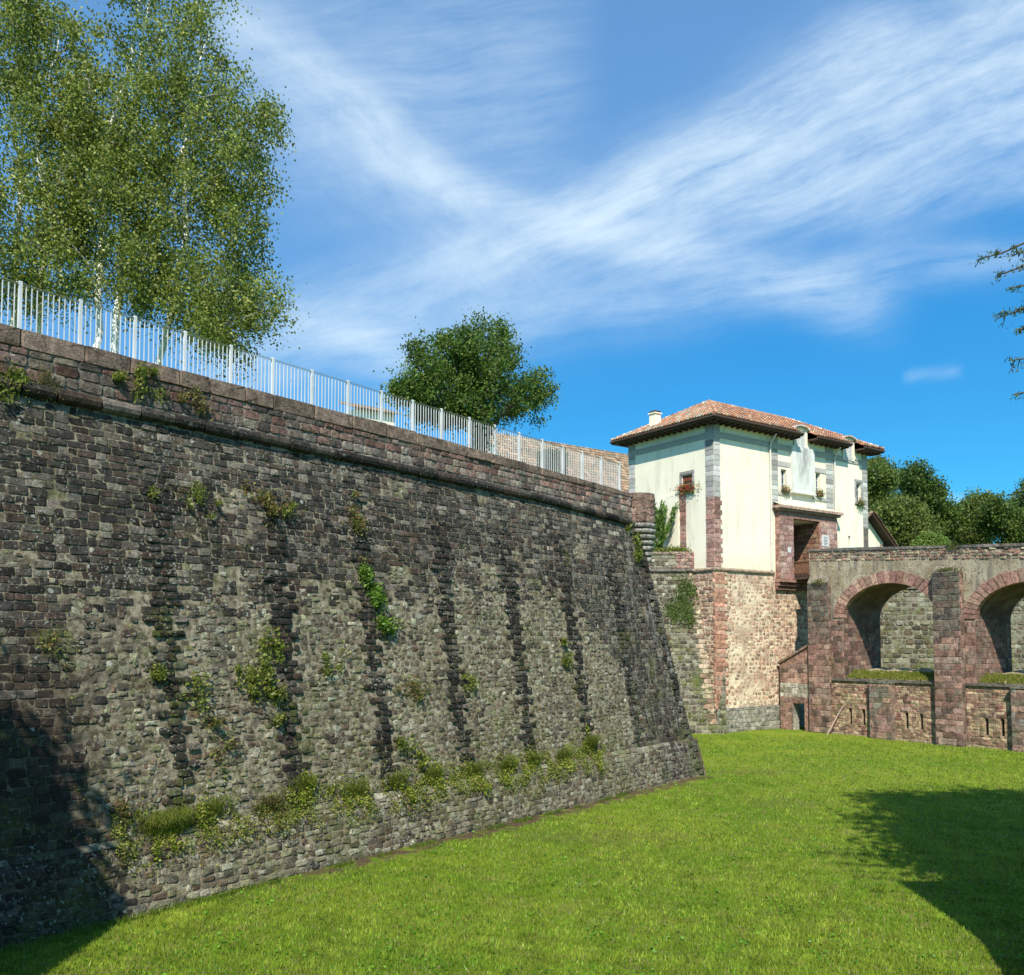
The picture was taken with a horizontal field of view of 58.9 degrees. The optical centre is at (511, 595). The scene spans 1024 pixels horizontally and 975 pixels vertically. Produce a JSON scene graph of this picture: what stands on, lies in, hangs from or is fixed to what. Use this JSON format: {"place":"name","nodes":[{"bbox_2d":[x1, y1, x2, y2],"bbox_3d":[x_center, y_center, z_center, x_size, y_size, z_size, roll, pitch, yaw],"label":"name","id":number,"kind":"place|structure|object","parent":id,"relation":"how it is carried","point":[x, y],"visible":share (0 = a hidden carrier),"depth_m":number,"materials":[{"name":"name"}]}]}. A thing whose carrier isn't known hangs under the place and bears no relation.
{"place":"outdoors","nodes":[
{"label":"outdoors","id":0,"kind":"place"},
{"bbox_2d":[339,401,400,425],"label":"cream house","id":1,"kind":"structure","parent":0,"point":[391,415],"depth_m":71.89,"materials":[{"name":"paint"}]},
{"bbox_2d":[0,726,1023,974],"bbox_3d":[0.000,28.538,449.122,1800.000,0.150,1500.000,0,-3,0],"label":"lawn","id":2,"kind":"structure","parent":0,"point":[594,840],"depth_m":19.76,"materials":[{"name":"green plant"}]},
{"bbox_2d":[0,790,629,955],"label":"dirt strip","id":3,"kind":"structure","parent":2,"relation":"on","point":[152,911],"depth_m":17.21,"materials":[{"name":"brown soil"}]},
{"bbox_2d":[0,323,705,949],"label":"bastion","id":4,"kind":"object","parent":2,"relation":"on","point":[90,453],"visible":0.94,"depth_m":20.68,"materials":[{"name":"stone"}]},
{"bbox_2d":[0,356,38,408],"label":"wall plant","id":5,"kind":"object","parent":4,"relation":"attached to","point":[23,377],"depth_m":16.98,"materials":[{"name":"green plant"}]},
{"bbox_2d":[23,362,73,402],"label":"wall plant","id":6,"kind":"object","parent":4,"relation":"attached to","point":[46,379],"depth_m":17.51,"materials":[{"name":"green plant"}]},
{"bbox_2d":[34,620,66,665],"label":"wall plant","id":7,"kind":"object","parent":4,"relation":"attached to","point":[53,640],"depth_m":16.56,"materials":[{"name":"green plant"}]},
{"bbox_2d":[111,794,133,822],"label":"ledge plant","id":8,"kind":"object","parent":4,"relation":"attached to","point":[123,809],"visible":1,"depth_m":16.99,"materials":[{"name":"green plant"}]},
{"bbox_2d":[111,361,168,405],"bbox_3d":[-7.737,-4.481,18.985,0.390,1.011,1.323,-2,-4,34],"label":"ivy patch","id":9,"kind":"object","parent":4,"relation":"on","point":[140,371],"visible":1,"depth_m":18.99,"materials":[{"name":"green plant"}]},
{"bbox_2d":[142,662,170,690],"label":"wall plant","id":10,"kind":"object","parent":4,"relation":"attached to","point":[155,675],"depth_m":18.06,"materials":[{"name":"green plant"}]},
{"bbox_2d":[124,802,204,867],"bbox_3d":[-6.700,4.587,17.419,0.438,1.141,1.754,-3,-4,40],"label":"ledge plant","id":11,"kind":"object","parent":4,"relation":"attached to","point":[171,821],"visible":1,"depth_m":17.45,"materials":[{"name":"green plant"}]},
{"bbox_2d":[147,477,222,519],"bbox_3d":[-6.964,-2.166,19.418,0.429,0.940,1.751,-2,-4,35],"label":"wall plant","id":12,"kind":"object","parent":4,"relation":"attached to","point":[197,496],"depth_m":19.63,"materials":[{"name":"green plant"}]},
{"bbox_2d":[175,379,213,420],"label":"wall plant","id":13,"kind":"object","parent":4,"relation":"attached to","point":[195,400],"depth_m":20.02,"materials":[{"name":"green plant"}]},
{"bbox_2d":[181,668,217,718],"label":"wall plant","id":14,"kind":"object","parent":4,"relation":"attached to","point":[196,680],"depth_m":18.71,"materials":[{"name":"green plant"}]},
{"bbox_2d":[193,791,237,834],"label":"ledge plant","id":15,"kind":"object","parent":4,"relation":"attached to","point":[213,807],"visible":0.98,"depth_m":18.36,"materials":[{"name":"green plant"}]},
{"bbox_2d":[200,704,241,777],"bbox_3d":[-6.002,3.030,18.882,0.481,1.556,0.919,-2,-4,32],"label":"wall plant","id":16,"kind":"object","parent":4,"relation":"attached to","point":[215,722],"depth_m":18.84,"materials":[{"name":"green plant"}]},
{"bbox_2d":[235,623,288,706],"bbox_3d":[-5.483,1.507,20.077,0.553,1.837,1.470,-2,-4,33],"label":"wall plant","id":17,"kind":"object","parent":4,"relation":"attached to","point":[253,678],"depth_m":20.06,"materials":[{"name":"green plant"}]},
{"bbox_2d":[239,475,298,531],"bbox_3d":[-5.583,-2.127,21.128,0.520,1.295,1.639,-3,-4,41],"label":"wall plant","id":18,"kind":"object","parent":4,"relation":"attached to","point":[272,509],"depth_m":21.11,"materials":[{"name":"green plant"}]},
{"bbox_2d":[248,786,300,835],"bbox_3d":[-5.090,4.620,19.428,0.511,1.056,1.348,-2,-4,34],"label":"ledge plant","id":19,"kind":"object","parent":4,"relation":"attached to","point":[272,800],"visible":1,"depth_m":19.48,"materials":[{"name":"green plant"}]},
{"bbox_2d":[269,681,291,726],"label":"wall plant","id":20,"kind":"object","parent":4,"relation":"attached to","point":[279,719],"depth_m":20.19,"materials":[{"name":"green plant"}]},
{"bbox_2d":[281,501,310,522],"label":"wall plant","id":21,"kind":"object","parent":4,"relation":"attached to","point":[293,506],"depth_m":21.61,"materials":[{"name":"green plant"}]},
{"bbox_2d":[272,766,337,807],"bbox_3d":[-4.698,4.281,20.161,0.396,0.966,1.908,-2,-4,40],"label":"ledge plant","id":22,"kind":"object","parent":4,"relation":"attached to","point":[307,783],"visible":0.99,"depth_m":20.28,"materials":[{"name":"green plant"}]},
{"bbox_2d":[0,277,620,489],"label":"railing","id":23,"kind":"object","parent":4,"relation":"on","point":[231,348],"visible":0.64,"depth_m":23.04,"materials":[{"name":"white metal"}]},
{"bbox_2d":[320,640,352,677],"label":"wall plant","id":24,"kind":"object","parent":4,"relation":"attached to","point":[325,655],"depth_m":21.55,"materials":[{"name":"green plant"}]},
{"bbox_2d":[48,443,650,889],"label":"wall weeds","id":25,"kind":"object","parent":4,"relation":"attached to","point":[294,813],"depth_m":20.91,"materials":[{"name":"green plant"}]},
{"bbox_2d":[328,775,376,818],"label":"ledge plant","id":26,"kind":"object","parent":4,"relation":"attached to","point":[357,788],"visible":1,"depth_m":21.30,"materials":[{"name":"green plant"}]},
{"bbox_2d":[340,490,371,562],"bbox_3d":[-3.997,-1.803,23.266,0.832,1.957,0.597,1,-3,-13],"label":"wall plant","id":27,"kind":"object","parent":4,"relation":"attached to","point":[359,521],"depth_m":23.28,"materials":[{"name":"green plant"}]},
{"bbox_2d":[357,563,389,618],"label":"wall plant","id":28,"kind":"object","parent":4,"relation":"attached to","point":[377,598],"depth_m":23.14,"materials":[{"name":"green plant"}]},
{"bbox_2d":[372,611,403,635],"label":"wall plant","id":29,"kind":"object","parent":4,"relation":"attached to","point":[385,624],"depth_m":23.27,"materials":[{"name":"green plant"}]},
{"bbox_2d":[381,765,418,802],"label":"ledge plant","id":30,"kind":"object","parent":4,"relation":"attached to","point":[395,782],"visible":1,"depth_m":22.53,"materials":[{"name":"green plant"}]},
{"bbox_2d":[395,733,430,767],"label":"wall plant","id":31,"kind":"object","parent":4,"relation":"attached to","point":[401,741],"depth_m":23.17,"materials":[{"name":"green plant"}]},
{"bbox_2d":[395,669,434,703],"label":"wall plant","id":32,"kind":"object","parent":4,"relation":"attached to","point":[419,696],"depth_m":23.65,"materials":[{"name":"green plant"}]},
{"bbox_2d":[412,760,452,796],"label":"ledge plant","id":33,"kind":"object","parent":4,"relation":"attached to","point":[436,772],"visible":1,"depth_m":23.54,"materials":[{"name":"green plant"}]},
{"bbox_2d":[460,672,479,692],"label":"wall plant","id":34,"kind":"object","parent":4,"relation":"attached to","point":[471,681],"depth_m":25.42,"materials":[{"name":"green plant"}]},
{"bbox_2d":[463,758,494,796],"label":"ledge plant","id":35,"kind":"object","parent":4,"relation":"attached to","point":[476,768],"visible":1,"depth_m":24.81,"materials":[{"name":"green plant"}]},
{"bbox_2d":[492,752,519,788],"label":"ledge plant","id":36,"kind":"object","parent":4,"relation":"attached to","point":[506,765],"visible":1,"depth_m":25.86,"materials":[{"name":"green plant"}]},
{"bbox_2d":[521,744,549,777],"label":"ledge plant","id":37,"kind":"object","parent":4,"relation":"attached to","point":[532,760],"visible":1,"depth_m":26.82,"materials":[{"name":"green plant"}]},
{"bbox_2d":[553,742,576,777],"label":"ledge plant","id":38,"kind":"object","parent":4,"relation":"attached to","point":[565,754],"visible":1,"depth_m":28.12,"materials":[{"name":"green plant"}]},
{"bbox_2d":[559,635,574,668],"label":"wall plant","id":39,"kind":"object","parent":4,"relation":"attached to","point":[564,660],"depth_m":29.36,"materials":[{"name":"green plant"}]},
{"bbox_2d":[582,724,605,775],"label":"ledge plant","id":40,"kind":"object","parent":4,"relation":"attached to","point":[590,742],"visible":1,"depth_m":29.41,"materials":[{"name":"green plant"}]},
{"bbox_2d":[624,523,643,562],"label":"wall plant","id":41,"kind":"object","parent":4,"relation":"attached to","point":[638,554],"depth_m":34.51,"materials":[{"name":"green plant"}]},
{"bbox_2d":[649,551,726,733],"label":"flank wall","id":42,"kind":"structure","parent":2,"relation":"on","point":[688,652],"depth_m":51.52,"materials":[{"name":"stone"}]},
{"bbox_2d":[653,499,679,548],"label":"spiky shrub","id":43,"kind":"object","parent":42,"relation":"on","point":[660,523],"visible":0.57,"depth_m":53.10,"materials":[{"name":"green plant"}]},
{"bbox_2d":[652,543,691,551],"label":"terrace bush","id":44,"kind":"object","parent":42,"relation":"on","point":[672,549],"visible":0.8,"depth_m":52.75,"materials":[{"name":"green plant"}]},
{"bbox_2d":[662,572,700,636],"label":"ivy patch","id":45,"kind":"object","parent":42,"relation":"attached to","point":[685,607],"visible":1,"depth_m":52.02,"materials":[{"name":"green plant"}]},
{"bbox_2d":[610,400,884,732],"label":"gatehouse","id":46,"kind":"object","parent":2,"relation":"on","point":[746,529],"visible":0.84,"depth_m":53.55,"materials":[{"name":"paint"}]},
{"bbox_2d":[670,480,699,495],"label":"flower box","id":47,"kind":"object","parent":46,"relation":"attached to","point":[686,489],"visible":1,"depth_m":52.78,"materials":[{"name":"red plant"}]},
{"bbox_2d":[679,470,694,488],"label":"window","id":48,"kind":"structure","parent":46,"relation":"in","point":[689,478],"depth_m":53.11,"materials":[{"name":"grey stone"}]},
{"bbox_2d":[781,470,783,489],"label":"window","id":49,"kind":"structure","parent":46,"relation":"in","point":[782,471],"depth_m":55.23,"materials":[{"name":"grey glass"}]},
{"bbox_2d":[781,484,792,494],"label":"flower box","id":50,"kind":"object","parent":46,"relation":"attached to","point":[785,490],"visible":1,"depth_m":54.75,"materials":[{"name":"green plant"}]},
{"bbox_2d":[794,560,808,579],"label":"drawbridge","id":51,"kind":"object","parent":46,"relation":"attached to","point":[797,576],"visible":0.42,"depth_m":54.24,"materials":[{"name":"brown wood"}]},
{"bbox_2d":[816,474,817,492],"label":"window","id":52,"kind":"structure","parent":46,"relation":"in","point":[816,474],"depth_m":57.17,"materials":[{"name":"grey glass"}]},
{"bbox_2d":[815,488,824,497],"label":"flower box","id":53,"kind":"object","parent":46,"relation":"attached to","point":[820,493],"visible":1,"depth_m":56.69,"materials":[{"name":"green plant"}]},
{"bbox_2d":[854,479,862,503],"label":"window","id":54,"kind":"structure","parent":46,"relation":"in","point":[856,489],"depth_m":59.57,"materials":[{"name":"grey stone"}]},
{"bbox_2d":[854,496,867,510],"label":"flower box","id":55,"kind":"object","parent":46,"relation":"attached to","point":[860,502],"visible":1,"depth_m":59.23,"materials":[{"name":"green plant"}]},
{"bbox_2d":[777,644,809,730],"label":"ramp wall","id":56,"kind":"structure","parent":2,"relation":"on","point":[794,679],"depth_m":52.80,"materials":[{"name":"stone"}]},
{"bbox_2d":[827,706,842,734],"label":"pole","id":57,"kind":"object","parent":2,"relation":"on","point":[834,721],"visible":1,"depth_m":49.99,"materials":[{"name":"brown wood"}]},
{"bbox_2d":[807,543,1023,751],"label":"stone bridge","id":58,"kind":"structure","parent":2,"relation":"on","point":[955,702],"depth_m":46.31,"materials":[{"name":"brown stone"}]},
{"bbox_2d":[812,578,827,585],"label":"bridge plant","id":59,"kind":"object","parent":58,"relation":"on","point":[817,580],"visible":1,"depth_m":51.25,"materials":[{"name":"green plant"}]},
{"bbox_2d":[846,668,933,680],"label":"grass strip","id":60,"kind":"object","parent":58,"relation":"on","point":[907,675],"depth_m":48.28,"materials":[{"name":"green plant"}]},
{"bbox_2d":[927,565,971,571],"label":"bridge plant","id":61,"kind":"object","parent":58,"relation":"on","point":[945,569],"visible":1,"depth_m":45.13,"materials":[{"name":"green plant"}]},
{"bbox_2d":[940,540,963,549],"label":"bridge plant","id":62,"kind":"object","parent":58,"relation":"on","point":[950,545],"visible":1,"depth_m":45.24,"materials":[{"name":"green plant"}]},
{"bbox_2d":[978,671,1023,683],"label":"grass strip","id":63,"kind":"object","parent":58,"relation":"on","point":[1010,677],"depth_m":43.57,"materials":[{"name":"green plant"}]},
{"bbox_2d":[880,587,1023,680],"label":"moat wall","id":64,"kind":"structure","parent":2,"relation":"on","point":[906,627],"depth_m":60.97,"materials":[{"name":"stone"}]},
{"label":"counterscarp wall","id":65,"kind":"object","parent":2,"relation":"on","visible":0},
{"bbox_2d":[975,242,1023,500],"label":"cedar tree","id":66,"kind":"object","parent":65,"relation":"on","point":[999,274],"visible":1,"depth_m":12.66,"materials":[{"name":"green plant"}]},
{"bbox_2d":[0,0,1023,543],"label":"sky","id":67,"kind":"structure","parent":0,"point":[785,208],"materials":[{"name":"blue"}]},
{"bbox_2d":[486,433,628,492],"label":"long house","id":68,"kind":"structure","parent":0,"point":[617,457],"depth_m":69.24,"materials":[{"name":"beige paint"}]},
{"bbox_3d":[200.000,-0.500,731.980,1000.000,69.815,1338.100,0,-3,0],"label":"hills","id":69,"kind":"structure","parent":0,"visible":0},
{"bbox_2d":[867,454,902,493],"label":"broadleaf tree","id":70,"kind":"object","parent":69,"relation":"on","point":[877,459],"visible":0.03,"depth_m":92.95,"materials":[{"name":"green plant"}]},
{"bbox_2d":[867,456,903,510],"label":"broadleaf tree","id":71,"kind":"object","parent":69,"relation":"on","point":[880,479],"visible":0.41,"depth_m":83.08,"materials":[{"name":"green plant"}]},
{"bbox_2d":[868,489,949,545],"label":"broadleaf tree","id":72,"kind":"object","parent":69,"relation":"on","point":[905,521],"visible":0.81,"depth_m":74.24,"materials":[{"name":"green plant"}]},
{"bbox_2d":[878,455,952,510],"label":"broadleaf tree","id":73,"kind":"object","parent":69,"relation":"on","point":[915,477],"visible":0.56,"depth_m":79.20,"materials":[{"name":"green plant"}]},
{"bbox_2d":[910,531,951,545],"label":"light bush","id":74,"kind":"object","parent":69,"relation":"on","point":[925,538],"visible":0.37,"depth_m":69.50,"materials":[{"name":"green plant"}]},
{"bbox_2d":[927,493,980,542],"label":"broadleaf tree","id":75,"kind":"object","parent":69,"relation":"on","point":[954,519],"visible":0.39,"depth_m":80.40,"materials":[{"name":"green plant"}]},
{"bbox_2d":[947,501,991,544],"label":"broadleaf tree","id":76,"kind":"object","parent":69,"relation":"on","point":[989,541],"visible":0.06,"depth_m":88.90,"materials":[{"name":"green plant"}]},
{"bbox_2d":[950,483,1011,544],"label":"broadleaf tree","id":77,"kind":"object","parent":69,"relation":"on","point":[974,537],"visible":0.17,"depth_m":85.55,"materials":[{"name":"green plant"}]},
{"bbox_2d":[965,490,1023,543],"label":"broadleaf tree","id":78,"kind":"object","parent":69,"relation":"on","point":[997,517],"visible":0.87,"depth_m":79.14,"materials":[{"name":"green plant"}]},
{"bbox_2d":[1002,478,1023,540],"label":"broadleaf tree","id":79,"kind":"object","parent":69,"relation":"on","point":[1020,498],"visible":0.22,"depth_m":88.30,"materials":[{"name":"green plant"}]},
{"label":"rampart terrace","id":80,"kind":"structure","parent":0,"visible":0},
{"bbox_2d":[0,0,138,334],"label":"birch tree","id":81,"kind":"object","parent":80,"relation":"on","point":[29,33],"visible":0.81,"depth_m":24.66,"materials":[{"name":"green plant"}]},
{"bbox_2d":[13,0,309,387],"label":"birch tree","id":82,"kind":"object","parent":80,"relation":"on","point":[208,319],"visible":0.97,"depth_m":24.52,"materials":[{"name":"green plant"}]},
{"bbox_2d":[373,305,563,450],"bbox_3d":[-1.264,-6.992,29.754,4.053,5.496,7.913,-1,-3,23],"label":"round tree","id":83,"kind":"object","parent":80,"relation":"on","point":[473,393],"visible":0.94,"depth_m":28.79,"materials":[{"name":"green plant"}]},
{"bbox_2d":[467,424,496,452],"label":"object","id":84,"kind":"object","parent":83,"relation":"attached to","point":[474,441],"visible":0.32,"depth_m":29.43,"materials":[{"name":"white paint"}]},
{"bbox_2d":[536,448,567,473],"bbox_3d":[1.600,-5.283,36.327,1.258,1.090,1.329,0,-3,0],"label":"van","id":85,"kind":"object","parent":80,"relation":"on","point":[547,458],"visible":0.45,"depth_m":35.85,"materials":[{"name":"white metal"}]},
{"bbox_2d":[868,511,897,546],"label":"gabled house","id":86,"kind":"structure","parent":80,"relation":"on","point":[879,534],"depth_m":63.65,"materials":[{"name":"beige paint"}]}
]}

